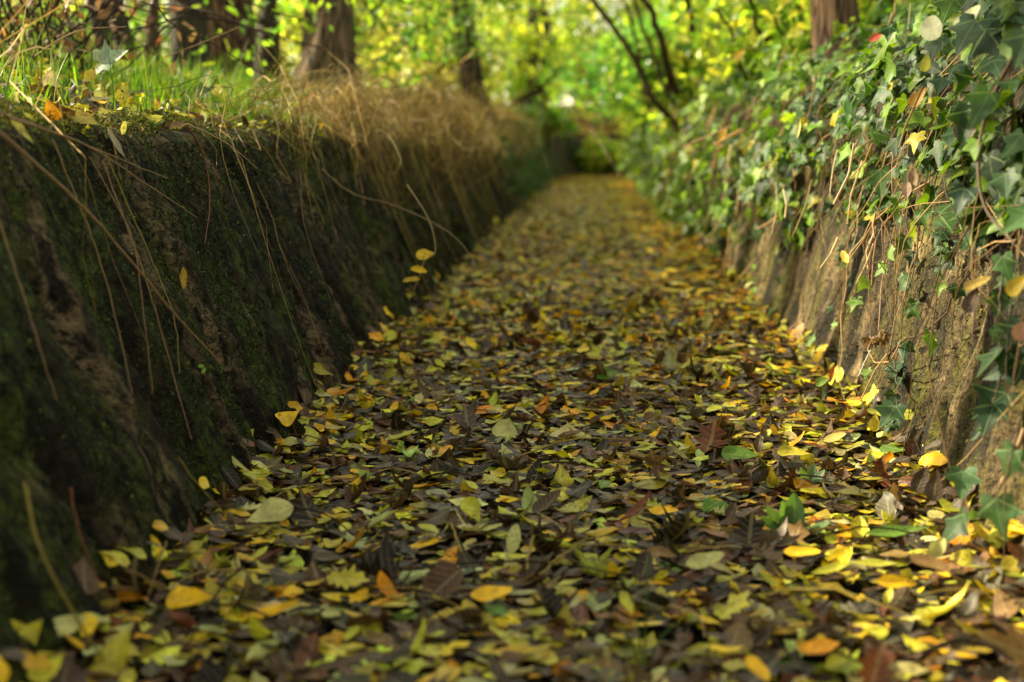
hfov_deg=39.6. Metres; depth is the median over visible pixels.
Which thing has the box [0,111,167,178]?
grass stalk
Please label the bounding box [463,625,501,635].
fallen leaf
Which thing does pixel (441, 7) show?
shrub
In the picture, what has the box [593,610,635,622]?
fallen leaf
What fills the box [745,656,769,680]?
fallen leaf
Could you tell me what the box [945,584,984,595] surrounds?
fallen leaf
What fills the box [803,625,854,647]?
twig
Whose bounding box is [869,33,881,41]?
fallen leaf
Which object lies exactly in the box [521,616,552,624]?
fallen leaf
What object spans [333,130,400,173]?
grass stalk
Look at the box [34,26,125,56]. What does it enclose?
grass stalk
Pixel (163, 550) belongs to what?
grass stalk
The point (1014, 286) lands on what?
fallen leaf
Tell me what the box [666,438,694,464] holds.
fallen leaf
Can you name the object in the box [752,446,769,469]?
fallen leaf
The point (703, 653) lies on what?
fallen leaf
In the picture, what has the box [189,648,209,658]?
fallen leaf
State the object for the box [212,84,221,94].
fallen leaf
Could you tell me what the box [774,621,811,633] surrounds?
fallen leaf
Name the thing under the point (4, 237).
grass stalk
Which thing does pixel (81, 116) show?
fallen leaf
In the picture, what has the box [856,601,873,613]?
fallen leaf
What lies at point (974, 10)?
fallen leaf
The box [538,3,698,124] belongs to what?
overhanging bough
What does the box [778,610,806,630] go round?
fallen leaf
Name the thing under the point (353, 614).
fallen leaf
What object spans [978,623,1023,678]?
fallen leaf
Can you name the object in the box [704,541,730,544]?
fallen leaf
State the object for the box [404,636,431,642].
fallen leaf
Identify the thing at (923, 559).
fallen leaf
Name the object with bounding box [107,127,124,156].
fallen leaf
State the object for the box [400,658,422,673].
fallen leaf
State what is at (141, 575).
grass stalk
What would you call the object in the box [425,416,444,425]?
fallen leaf
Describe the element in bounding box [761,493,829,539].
rosette plant
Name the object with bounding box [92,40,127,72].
fallen leaf
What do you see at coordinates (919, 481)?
fallen leaf
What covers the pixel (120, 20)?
tree
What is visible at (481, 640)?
fallen leaf
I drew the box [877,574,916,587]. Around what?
fallen leaf
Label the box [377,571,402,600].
fallen leaf
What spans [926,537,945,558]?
fallen leaf
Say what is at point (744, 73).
leaning stem
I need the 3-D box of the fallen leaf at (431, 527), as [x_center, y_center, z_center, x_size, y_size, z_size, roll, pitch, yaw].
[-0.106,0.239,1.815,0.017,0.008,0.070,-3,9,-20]
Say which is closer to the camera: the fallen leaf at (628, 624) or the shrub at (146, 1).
the fallen leaf at (628, 624)
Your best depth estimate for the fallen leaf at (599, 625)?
1.48 m
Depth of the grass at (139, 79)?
3.24 m
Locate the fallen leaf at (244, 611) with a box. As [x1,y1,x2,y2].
[231,603,262,621]
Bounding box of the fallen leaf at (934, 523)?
[910,518,935,525]
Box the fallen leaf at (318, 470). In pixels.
[304,466,336,474]
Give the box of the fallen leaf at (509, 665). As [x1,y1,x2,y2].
[490,661,516,680]
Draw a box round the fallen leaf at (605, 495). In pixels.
[597,491,617,498]
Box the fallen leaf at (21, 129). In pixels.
[8,114,33,142]
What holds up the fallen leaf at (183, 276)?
attached to the retaining wall at (124, 475)
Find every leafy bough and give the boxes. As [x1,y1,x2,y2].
[179,0,332,75]
[263,0,372,51]
[354,0,456,96]
[354,0,512,64]
[433,0,536,86]
[476,0,595,67]
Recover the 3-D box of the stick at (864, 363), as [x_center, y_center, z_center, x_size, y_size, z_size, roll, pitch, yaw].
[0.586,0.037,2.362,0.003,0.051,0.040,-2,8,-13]
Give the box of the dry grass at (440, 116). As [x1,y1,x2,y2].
[0,0,639,436]
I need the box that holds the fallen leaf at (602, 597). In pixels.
[580,592,612,605]
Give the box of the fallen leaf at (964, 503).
[960,497,968,537]
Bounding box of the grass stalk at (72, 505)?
[69,487,119,606]
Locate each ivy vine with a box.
[747,243,757,307]
[757,204,895,346]
[767,208,798,315]
[794,199,852,355]
[813,260,974,400]
[835,191,866,261]
[873,347,906,433]
[892,210,920,319]
[924,0,1023,243]
[930,225,949,296]
[941,417,1023,542]
[971,310,1023,440]
[975,244,1019,377]
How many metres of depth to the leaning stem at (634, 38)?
8.66 m
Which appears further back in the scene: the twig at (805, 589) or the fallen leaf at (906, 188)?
the fallen leaf at (906, 188)
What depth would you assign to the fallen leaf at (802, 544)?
1.77 m
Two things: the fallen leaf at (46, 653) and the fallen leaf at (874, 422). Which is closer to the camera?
the fallen leaf at (46, 653)
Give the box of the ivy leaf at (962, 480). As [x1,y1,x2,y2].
[943,465,981,499]
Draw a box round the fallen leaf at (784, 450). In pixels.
[777,444,809,455]
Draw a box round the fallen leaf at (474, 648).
[453,646,484,655]
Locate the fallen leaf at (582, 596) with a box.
[566,590,593,601]
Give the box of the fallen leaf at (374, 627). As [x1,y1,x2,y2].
[356,623,381,636]
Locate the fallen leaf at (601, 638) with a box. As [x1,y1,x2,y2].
[595,634,637,641]
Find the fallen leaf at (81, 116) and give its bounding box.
[66,109,99,124]
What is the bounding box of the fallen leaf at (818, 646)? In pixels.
[798,638,839,653]
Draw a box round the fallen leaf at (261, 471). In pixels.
[243,466,271,481]
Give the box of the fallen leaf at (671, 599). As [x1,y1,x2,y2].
[657,593,675,602]
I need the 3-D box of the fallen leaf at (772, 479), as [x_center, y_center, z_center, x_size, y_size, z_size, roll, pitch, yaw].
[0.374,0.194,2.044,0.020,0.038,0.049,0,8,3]
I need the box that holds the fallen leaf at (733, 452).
[721,445,758,459]
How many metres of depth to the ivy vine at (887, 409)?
2.21 m
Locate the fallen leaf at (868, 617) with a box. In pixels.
[850,610,891,621]
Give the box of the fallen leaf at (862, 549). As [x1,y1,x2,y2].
[852,543,883,556]
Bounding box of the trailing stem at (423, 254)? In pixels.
[403,184,435,299]
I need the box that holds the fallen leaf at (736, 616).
[729,612,754,621]
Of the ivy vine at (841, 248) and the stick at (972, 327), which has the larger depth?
the ivy vine at (841, 248)
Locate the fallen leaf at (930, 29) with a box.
[919,15,942,40]
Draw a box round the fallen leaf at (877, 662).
[857,640,898,681]
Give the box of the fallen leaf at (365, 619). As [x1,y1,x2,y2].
[345,613,383,626]
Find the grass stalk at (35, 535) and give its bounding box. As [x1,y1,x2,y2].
[22,482,104,661]
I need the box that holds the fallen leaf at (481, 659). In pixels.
[467,652,489,664]
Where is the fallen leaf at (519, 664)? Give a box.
[495,654,529,672]
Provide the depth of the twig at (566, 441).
2.21 m
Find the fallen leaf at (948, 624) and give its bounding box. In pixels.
[935,620,954,627]
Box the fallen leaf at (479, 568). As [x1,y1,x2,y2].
[457,565,482,571]
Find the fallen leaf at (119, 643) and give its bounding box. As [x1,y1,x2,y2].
[95,628,129,672]
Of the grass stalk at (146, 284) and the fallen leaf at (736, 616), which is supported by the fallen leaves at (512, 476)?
the fallen leaf at (736, 616)
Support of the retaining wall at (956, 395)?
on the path
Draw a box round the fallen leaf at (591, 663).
[571,654,603,670]
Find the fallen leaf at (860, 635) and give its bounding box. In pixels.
[843,629,867,637]
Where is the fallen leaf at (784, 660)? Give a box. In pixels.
[766,656,816,665]
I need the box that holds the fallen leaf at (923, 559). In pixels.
[910,553,949,570]
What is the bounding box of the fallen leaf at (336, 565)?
[331,562,347,572]
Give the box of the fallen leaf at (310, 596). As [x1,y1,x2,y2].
[302,589,322,602]
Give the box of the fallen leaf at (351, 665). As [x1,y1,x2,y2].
[346,662,357,666]
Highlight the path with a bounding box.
[92,178,1023,681]
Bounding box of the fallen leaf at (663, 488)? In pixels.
[653,486,673,493]
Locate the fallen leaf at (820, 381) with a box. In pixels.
[815,377,828,386]
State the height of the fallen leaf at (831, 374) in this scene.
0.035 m
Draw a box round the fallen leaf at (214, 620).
[202,616,238,624]
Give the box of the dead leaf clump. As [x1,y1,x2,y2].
[860,328,896,349]
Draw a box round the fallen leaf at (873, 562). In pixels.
[853,558,897,565]
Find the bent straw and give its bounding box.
[867,338,901,362]
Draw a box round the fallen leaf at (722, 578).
[716,570,749,581]
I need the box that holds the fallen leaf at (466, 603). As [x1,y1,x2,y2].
[462,599,491,622]
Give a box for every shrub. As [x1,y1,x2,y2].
[0,0,89,45]
[4,0,169,61]
[11,0,168,59]
[20,0,169,66]
[147,0,416,80]
[253,0,474,85]
[255,0,445,91]
[288,2,412,77]
[364,0,533,98]
[377,5,509,110]
[396,0,524,86]
[402,0,607,107]
[477,0,669,110]
[479,8,593,112]
[508,90,581,140]
[551,24,635,128]
[556,0,731,106]
[573,129,639,174]
[600,42,640,133]
[602,47,659,148]
[614,0,723,145]
[623,0,749,139]
[636,0,807,104]
[647,0,864,70]
[668,0,903,107]
[678,0,783,79]
[739,0,923,68]
[863,0,927,15]
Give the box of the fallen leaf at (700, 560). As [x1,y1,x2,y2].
[686,551,724,568]
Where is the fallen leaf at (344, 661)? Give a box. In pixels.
[316,651,369,668]
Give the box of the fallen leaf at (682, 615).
[672,609,693,630]
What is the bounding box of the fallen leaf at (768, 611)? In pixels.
[749,599,774,620]
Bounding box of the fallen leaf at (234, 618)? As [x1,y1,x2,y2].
[229,614,247,621]
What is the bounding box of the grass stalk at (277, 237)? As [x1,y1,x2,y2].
[257,183,304,303]
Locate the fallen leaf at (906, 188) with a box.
[902,182,911,198]
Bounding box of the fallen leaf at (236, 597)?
[234,596,257,609]
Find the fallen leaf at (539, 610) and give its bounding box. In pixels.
[525,600,564,614]
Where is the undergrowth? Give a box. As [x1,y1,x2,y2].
[656,3,1023,519]
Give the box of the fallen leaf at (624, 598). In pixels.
[619,591,634,612]
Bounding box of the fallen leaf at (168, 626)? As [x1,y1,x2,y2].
[165,611,207,627]
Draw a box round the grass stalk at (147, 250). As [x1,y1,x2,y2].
[105,154,179,373]
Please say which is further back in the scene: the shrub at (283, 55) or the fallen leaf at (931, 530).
the shrub at (283, 55)
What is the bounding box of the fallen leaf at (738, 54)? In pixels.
[733,50,744,58]
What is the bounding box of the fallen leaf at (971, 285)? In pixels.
[963,276,990,289]
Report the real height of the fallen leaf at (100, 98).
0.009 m
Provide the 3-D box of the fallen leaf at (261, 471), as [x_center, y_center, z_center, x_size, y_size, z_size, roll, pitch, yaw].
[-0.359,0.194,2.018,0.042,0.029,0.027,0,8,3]
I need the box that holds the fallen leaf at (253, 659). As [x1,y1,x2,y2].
[238,655,267,665]
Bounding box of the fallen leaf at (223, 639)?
[208,633,247,657]
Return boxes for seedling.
[198,364,205,372]
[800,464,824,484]
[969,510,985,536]
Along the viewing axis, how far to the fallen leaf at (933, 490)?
1.81 m
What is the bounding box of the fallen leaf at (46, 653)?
[37,647,64,655]
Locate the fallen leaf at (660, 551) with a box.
[645,546,676,556]
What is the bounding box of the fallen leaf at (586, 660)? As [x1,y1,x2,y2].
[572,658,597,675]
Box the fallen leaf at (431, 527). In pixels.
[417,524,438,532]
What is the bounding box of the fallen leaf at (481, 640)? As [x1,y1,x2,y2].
[470,636,506,647]
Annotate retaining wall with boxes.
[0,91,639,681]
[638,113,1023,594]
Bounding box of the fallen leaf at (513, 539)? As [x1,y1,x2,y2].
[506,524,520,553]
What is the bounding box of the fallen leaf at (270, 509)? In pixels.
[246,497,293,521]
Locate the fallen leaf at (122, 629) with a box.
[98,621,134,643]
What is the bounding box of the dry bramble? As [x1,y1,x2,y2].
[0,0,373,85]
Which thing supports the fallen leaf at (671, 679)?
on the fallen leaves at (512, 476)
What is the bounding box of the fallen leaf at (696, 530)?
[692,527,708,532]
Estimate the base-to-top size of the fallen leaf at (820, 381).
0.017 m
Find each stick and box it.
[683,125,731,146]
[713,129,740,145]
[723,258,755,292]
[833,143,854,204]
[858,350,870,375]
[860,354,887,400]
[862,239,870,334]
[878,222,895,330]
[898,86,923,147]
[971,288,974,343]
[1000,428,1023,483]
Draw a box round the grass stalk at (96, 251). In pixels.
[51,139,132,393]
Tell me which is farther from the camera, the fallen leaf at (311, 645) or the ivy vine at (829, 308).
the ivy vine at (829, 308)
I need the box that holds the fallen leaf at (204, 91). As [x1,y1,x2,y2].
[193,82,216,97]
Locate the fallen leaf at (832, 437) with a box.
[823,432,845,441]
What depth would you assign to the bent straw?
2.25 m
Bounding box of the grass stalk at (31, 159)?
[0,130,221,364]
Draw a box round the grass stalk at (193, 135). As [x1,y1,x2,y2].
[186,125,209,243]
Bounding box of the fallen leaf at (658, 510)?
[649,506,677,514]
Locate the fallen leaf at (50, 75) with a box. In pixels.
[42,71,59,86]
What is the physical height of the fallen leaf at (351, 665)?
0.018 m
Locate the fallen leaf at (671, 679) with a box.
[645,672,685,681]
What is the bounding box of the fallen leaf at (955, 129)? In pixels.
[953,124,975,140]
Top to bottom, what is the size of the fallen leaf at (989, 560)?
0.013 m
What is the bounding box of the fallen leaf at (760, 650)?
[748,646,774,654]
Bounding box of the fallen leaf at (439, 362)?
[435,358,444,366]
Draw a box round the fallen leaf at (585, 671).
[557,660,594,680]
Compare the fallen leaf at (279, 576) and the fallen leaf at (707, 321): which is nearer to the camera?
the fallen leaf at (279, 576)
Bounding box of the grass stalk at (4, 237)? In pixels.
[0,221,56,399]
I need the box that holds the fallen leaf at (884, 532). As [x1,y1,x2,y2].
[865,524,929,536]
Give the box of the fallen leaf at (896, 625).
[879,612,917,635]
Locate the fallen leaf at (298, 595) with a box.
[284,587,310,596]
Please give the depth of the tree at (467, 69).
8.83 m
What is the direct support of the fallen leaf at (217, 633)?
on the fallen leaves at (512, 476)
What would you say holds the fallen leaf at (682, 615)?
on the path
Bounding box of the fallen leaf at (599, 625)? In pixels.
[589,612,612,634]
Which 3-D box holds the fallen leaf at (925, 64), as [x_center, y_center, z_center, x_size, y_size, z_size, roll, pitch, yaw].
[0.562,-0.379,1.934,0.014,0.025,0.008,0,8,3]
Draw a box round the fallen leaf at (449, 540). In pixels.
[444,536,466,543]
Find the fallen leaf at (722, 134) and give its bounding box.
[718,128,725,140]
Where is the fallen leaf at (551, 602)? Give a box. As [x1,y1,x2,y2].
[537,583,580,618]
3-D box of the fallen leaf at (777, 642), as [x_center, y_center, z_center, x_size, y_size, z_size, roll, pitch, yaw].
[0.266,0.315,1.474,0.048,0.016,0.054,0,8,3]
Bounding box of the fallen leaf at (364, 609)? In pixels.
[359,604,394,614]
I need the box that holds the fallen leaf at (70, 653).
[46,651,75,658]
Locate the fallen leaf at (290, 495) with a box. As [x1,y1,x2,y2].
[287,487,294,499]
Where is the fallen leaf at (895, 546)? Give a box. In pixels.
[881,544,898,560]
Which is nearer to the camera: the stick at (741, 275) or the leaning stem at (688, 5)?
the stick at (741, 275)
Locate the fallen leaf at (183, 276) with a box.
[180,267,186,288]
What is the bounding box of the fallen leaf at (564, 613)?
[551,603,572,631]
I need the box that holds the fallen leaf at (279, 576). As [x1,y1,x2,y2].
[269,566,311,584]
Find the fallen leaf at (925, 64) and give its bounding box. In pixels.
[919,54,930,71]
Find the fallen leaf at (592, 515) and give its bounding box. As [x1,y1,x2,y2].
[582,511,594,521]
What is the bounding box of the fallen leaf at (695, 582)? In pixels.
[644,575,702,585]
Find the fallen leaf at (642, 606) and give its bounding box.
[635,602,673,609]
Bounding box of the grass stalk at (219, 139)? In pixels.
[187,123,257,168]
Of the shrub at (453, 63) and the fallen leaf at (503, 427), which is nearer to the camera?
the fallen leaf at (503, 427)
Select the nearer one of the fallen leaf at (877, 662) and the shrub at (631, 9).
the fallen leaf at (877, 662)
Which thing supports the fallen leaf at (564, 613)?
on the fallen leaves at (512, 476)
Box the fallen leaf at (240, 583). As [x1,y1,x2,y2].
[236,574,257,586]
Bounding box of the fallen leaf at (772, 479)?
[766,467,778,485]
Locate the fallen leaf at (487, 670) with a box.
[474,661,490,679]
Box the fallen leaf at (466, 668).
[460,662,504,674]
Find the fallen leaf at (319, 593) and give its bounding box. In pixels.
[305,591,330,601]
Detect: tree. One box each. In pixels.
[42,0,65,33]
[86,0,112,49]
[106,0,141,66]
[142,0,161,67]
[168,0,214,83]
[206,0,256,82]
[250,0,281,90]
[280,34,289,81]
[287,0,362,95]
[381,4,482,91]
[451,0,498,127]
[511,0,550,108]
[567,2,585,112]
[632,0,710,17]
[804,0,862,91]
[873,0,893,26]
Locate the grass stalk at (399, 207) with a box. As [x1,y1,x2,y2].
[321,168,477,269]
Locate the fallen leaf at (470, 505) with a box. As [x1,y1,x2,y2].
[460,496,479,520]
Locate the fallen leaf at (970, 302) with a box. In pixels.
[961,287,978,312]
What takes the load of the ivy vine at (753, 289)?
attached to the retaining wall at (956, 395)
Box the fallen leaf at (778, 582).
[761,569,806,600]
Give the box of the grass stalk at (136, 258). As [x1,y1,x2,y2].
[89,156,152,393]
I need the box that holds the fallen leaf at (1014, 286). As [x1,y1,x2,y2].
[1005,276,1023,295]
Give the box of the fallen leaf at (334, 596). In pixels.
[321,593,369,601]
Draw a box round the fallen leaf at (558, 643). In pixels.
[538,640,565,647]
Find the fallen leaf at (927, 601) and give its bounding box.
[917,598,962,604]
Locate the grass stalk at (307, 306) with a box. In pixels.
[279,244,332,383]
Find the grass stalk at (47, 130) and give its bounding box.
[7,116,196,217]
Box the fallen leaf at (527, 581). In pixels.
[514,573,548,585]
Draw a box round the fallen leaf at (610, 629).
[603,625,640,637]
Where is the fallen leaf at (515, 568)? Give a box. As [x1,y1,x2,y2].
[509,558,538,578]
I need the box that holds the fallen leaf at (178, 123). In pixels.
[170,119,186,127]
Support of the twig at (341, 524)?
on the fallen leaves at (512, 476)
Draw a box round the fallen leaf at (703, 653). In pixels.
[698,650,743,657]
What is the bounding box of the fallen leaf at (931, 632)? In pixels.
[917,628,938,634]
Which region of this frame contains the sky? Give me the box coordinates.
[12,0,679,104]
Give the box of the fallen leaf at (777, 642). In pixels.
[753,635,784,648]
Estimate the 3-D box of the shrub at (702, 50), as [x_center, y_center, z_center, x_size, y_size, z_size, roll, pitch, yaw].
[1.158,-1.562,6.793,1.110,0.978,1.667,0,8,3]
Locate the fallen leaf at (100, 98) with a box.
[89,96,110,100]
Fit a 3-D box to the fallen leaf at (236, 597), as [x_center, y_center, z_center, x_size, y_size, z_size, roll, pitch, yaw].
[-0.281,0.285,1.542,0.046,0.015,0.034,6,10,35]
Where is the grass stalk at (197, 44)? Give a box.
[165,27,237,56]
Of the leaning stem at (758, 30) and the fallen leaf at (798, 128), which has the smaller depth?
the fallen leaf at (798, 128)
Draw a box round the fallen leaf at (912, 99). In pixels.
[908,87,925,106]
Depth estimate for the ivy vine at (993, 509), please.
1.62 m
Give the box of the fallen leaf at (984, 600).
[978,590,994,608]
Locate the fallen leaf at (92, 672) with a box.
[84,669,120,678]
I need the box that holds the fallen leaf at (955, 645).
[938,631,974,649]
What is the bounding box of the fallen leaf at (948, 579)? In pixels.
[938,574,957,584]
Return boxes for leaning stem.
[590,0,679,132]
[622,0,650,109]
[631,0,676,105]
[639,0,680,94]
[683,0,700,56]
[712,9,748,80]
[748,0,769,42]
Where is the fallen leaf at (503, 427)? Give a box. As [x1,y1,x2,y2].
[492,419,516,436]
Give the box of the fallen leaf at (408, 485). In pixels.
[404,476,423,499]
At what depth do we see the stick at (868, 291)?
2.60 m
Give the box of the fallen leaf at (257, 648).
[246,638,280,659]
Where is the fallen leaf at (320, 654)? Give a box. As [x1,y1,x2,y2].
[291,652,325,661]
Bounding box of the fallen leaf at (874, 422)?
[869,413,879,430]
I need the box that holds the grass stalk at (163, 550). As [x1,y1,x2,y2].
[145,541,166,602]
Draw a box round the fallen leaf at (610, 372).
[596,360,617,380]
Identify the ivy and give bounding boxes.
[487,0,1023,270]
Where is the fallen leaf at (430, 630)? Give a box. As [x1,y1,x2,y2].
[408,626,437,643]
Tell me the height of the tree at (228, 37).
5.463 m
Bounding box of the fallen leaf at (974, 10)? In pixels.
[953,5,979,32]
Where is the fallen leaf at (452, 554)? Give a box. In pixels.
[438,545,457,562]
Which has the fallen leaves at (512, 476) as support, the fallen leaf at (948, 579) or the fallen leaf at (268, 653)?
the fallen leaf at (268, 653)
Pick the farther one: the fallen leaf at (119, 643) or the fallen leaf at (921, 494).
the fallen leaf at (921, 494)
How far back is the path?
1.77 m
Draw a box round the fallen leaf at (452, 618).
[445,614,492,626]
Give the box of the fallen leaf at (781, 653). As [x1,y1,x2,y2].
[744,650,787,661]
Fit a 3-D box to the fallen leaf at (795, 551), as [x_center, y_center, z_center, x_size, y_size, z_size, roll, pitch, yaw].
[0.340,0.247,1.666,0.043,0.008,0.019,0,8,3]
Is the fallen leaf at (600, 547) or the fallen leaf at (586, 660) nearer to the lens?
the fallen leaf at (586, 660)
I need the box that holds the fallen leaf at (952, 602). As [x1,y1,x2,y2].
[921,581,968,618]
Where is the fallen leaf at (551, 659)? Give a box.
[520,651,558,663]
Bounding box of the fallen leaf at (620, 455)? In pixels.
[616,452,629,464]
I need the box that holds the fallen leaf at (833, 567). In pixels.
[811,562,851,573]
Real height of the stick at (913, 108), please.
0.084 m
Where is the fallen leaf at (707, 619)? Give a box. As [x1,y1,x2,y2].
[697,614,727,625]
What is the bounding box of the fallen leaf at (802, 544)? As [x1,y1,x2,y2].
[797,541,819,547]
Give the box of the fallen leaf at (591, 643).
[573,638,613,653]
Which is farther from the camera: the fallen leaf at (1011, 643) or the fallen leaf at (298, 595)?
the fallen leaf at (298, 595)
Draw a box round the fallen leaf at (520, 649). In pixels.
[484,645,551,656]
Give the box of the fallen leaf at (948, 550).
[943,542,968,554]
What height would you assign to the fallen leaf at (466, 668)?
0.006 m
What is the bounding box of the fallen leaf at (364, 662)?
[361,658,391,668]
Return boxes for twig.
[182,564,244,652]
[208,601,313,657]
[293,508,357,537]
[405,560,648,578]
[439,521,462,553]
[518,437,626,456]
[525,535,534,570]
[539,534,618,574]
[762,588,905,613]
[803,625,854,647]
[805,526,926,542]
[922,636,1014,660]
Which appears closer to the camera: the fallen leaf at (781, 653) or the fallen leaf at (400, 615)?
the fallen leaf at (781, 653)
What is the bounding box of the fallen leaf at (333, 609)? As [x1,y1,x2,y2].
[321,604,350,629]
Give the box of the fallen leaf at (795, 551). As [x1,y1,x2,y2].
[783,546,820,555]
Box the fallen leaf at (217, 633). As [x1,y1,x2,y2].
[211,620,231,634]
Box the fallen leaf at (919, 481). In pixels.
[910,465,928,492]
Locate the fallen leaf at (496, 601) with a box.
[493,598,509,616]
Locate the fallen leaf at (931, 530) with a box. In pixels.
[914,519,938,536]
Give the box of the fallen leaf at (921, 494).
[904,490,926,497]
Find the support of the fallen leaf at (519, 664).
on the path
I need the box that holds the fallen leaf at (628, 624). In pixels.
[612,621,662,628]
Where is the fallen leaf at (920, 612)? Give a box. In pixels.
[914,608,934,625]
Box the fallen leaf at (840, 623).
[823,615,865,631]
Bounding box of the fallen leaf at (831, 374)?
[829,365,834,382]
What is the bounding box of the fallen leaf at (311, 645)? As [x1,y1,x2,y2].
[294,633,319,669]
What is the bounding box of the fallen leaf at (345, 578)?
[326,563,368,589]
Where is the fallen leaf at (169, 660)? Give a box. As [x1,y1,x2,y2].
[162,653,191,664]
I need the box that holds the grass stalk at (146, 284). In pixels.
[102,160,191,439]
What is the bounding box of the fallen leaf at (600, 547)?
[594,545,606,549]
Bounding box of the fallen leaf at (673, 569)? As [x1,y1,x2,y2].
[660,562,681,573]
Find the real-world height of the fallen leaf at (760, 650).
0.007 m
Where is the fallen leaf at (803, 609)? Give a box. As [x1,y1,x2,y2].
[790,596,819,623]
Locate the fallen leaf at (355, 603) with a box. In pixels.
[340,596,368,608]
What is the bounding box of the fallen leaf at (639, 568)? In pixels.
[632,551,652,581]
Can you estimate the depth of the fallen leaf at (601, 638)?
1.44 m
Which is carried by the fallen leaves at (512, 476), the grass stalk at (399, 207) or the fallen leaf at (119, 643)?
the fallen leaf at (119, 643)
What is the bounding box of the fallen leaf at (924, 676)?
[918,674,928,678]
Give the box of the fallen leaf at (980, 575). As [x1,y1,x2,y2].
[975,574,1003,580]
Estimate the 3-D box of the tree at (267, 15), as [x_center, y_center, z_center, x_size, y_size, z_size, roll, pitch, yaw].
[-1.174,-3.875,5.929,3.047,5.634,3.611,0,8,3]
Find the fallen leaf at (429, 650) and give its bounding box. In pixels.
[409,644,440,655]
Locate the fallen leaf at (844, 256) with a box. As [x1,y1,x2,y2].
[840,251,848,262]
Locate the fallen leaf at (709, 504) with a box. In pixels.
[702,498,728,511]
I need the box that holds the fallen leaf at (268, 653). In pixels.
[263,649,293,671]
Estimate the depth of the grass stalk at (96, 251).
1.77 m
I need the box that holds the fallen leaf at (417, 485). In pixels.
[413,482,430,486]
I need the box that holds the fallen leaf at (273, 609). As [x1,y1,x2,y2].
[249,599,299,617]
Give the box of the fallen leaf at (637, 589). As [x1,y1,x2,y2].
[630,583,641,595]
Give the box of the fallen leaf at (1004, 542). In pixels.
[994,536,1018,545]
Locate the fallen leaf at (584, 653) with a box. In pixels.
[576,642,609,658]
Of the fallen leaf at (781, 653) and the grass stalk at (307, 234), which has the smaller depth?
the fallen leaf at (781, 653)
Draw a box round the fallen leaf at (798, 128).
[796,120,800,137]
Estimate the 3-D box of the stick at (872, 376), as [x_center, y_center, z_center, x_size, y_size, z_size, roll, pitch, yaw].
[0.580,0.059,2.276,0.006,0.094,0.099,-1,8,-9]
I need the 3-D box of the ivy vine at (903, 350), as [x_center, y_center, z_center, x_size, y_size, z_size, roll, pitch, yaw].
[0.601,0.035,2.572,0.052,0.470,1.238,0,8,-2]
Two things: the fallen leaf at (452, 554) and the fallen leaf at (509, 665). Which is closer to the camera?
the fallen leaf at (509, 665)
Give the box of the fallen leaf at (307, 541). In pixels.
[300,539,311,544]
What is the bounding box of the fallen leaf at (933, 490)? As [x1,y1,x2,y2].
[924,469,943,500]
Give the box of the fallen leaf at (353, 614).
[345,610,388,616]
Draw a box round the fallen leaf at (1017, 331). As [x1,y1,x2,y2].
[1011,322,1023,340]
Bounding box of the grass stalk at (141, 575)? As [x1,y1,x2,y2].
[125,568,171,591]
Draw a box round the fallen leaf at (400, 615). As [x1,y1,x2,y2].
[393,611,429,619]
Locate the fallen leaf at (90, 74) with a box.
[84,64,97,81]
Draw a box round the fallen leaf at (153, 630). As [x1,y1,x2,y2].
[131,620,165,640]
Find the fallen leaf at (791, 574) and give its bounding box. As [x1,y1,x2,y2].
[786,571,801,578]
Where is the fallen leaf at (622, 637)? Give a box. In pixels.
[610,633,649,648]
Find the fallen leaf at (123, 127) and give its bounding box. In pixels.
[120,121,126,134]
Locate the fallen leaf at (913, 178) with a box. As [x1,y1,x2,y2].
[908,167,917,189]
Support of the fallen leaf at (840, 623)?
on the fallen leaves at (512, 476)
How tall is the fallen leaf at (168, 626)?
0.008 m
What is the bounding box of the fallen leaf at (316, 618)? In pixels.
[314,596,329,622]
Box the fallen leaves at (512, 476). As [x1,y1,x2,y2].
[0,172,1023,681]
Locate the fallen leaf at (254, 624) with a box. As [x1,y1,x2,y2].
[248,615,271,638]
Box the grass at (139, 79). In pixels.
[0,1,486,130]
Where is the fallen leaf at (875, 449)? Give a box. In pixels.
[869,445,886,453]
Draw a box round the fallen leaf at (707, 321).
[701,314,712,329]
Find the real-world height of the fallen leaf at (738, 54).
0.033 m
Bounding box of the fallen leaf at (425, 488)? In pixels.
[421,483,454,489]
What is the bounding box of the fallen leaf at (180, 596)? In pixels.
[166,586,212,608]
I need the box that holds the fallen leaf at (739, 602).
[713,590,750,623]
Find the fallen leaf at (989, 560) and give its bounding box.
[974,556,1000,570]
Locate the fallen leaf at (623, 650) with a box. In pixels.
[615,641,638,657]
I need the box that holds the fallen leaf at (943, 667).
[911,658,946,671]
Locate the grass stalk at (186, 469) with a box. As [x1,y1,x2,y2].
[178,456,226,514]
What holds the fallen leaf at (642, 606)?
on the fallen leaves at (512, 476)
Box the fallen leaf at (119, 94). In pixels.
[114,82,127,102]
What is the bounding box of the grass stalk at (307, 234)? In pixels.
[300,173,330,299]
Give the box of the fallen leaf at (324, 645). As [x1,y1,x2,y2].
[288,627,329,648]

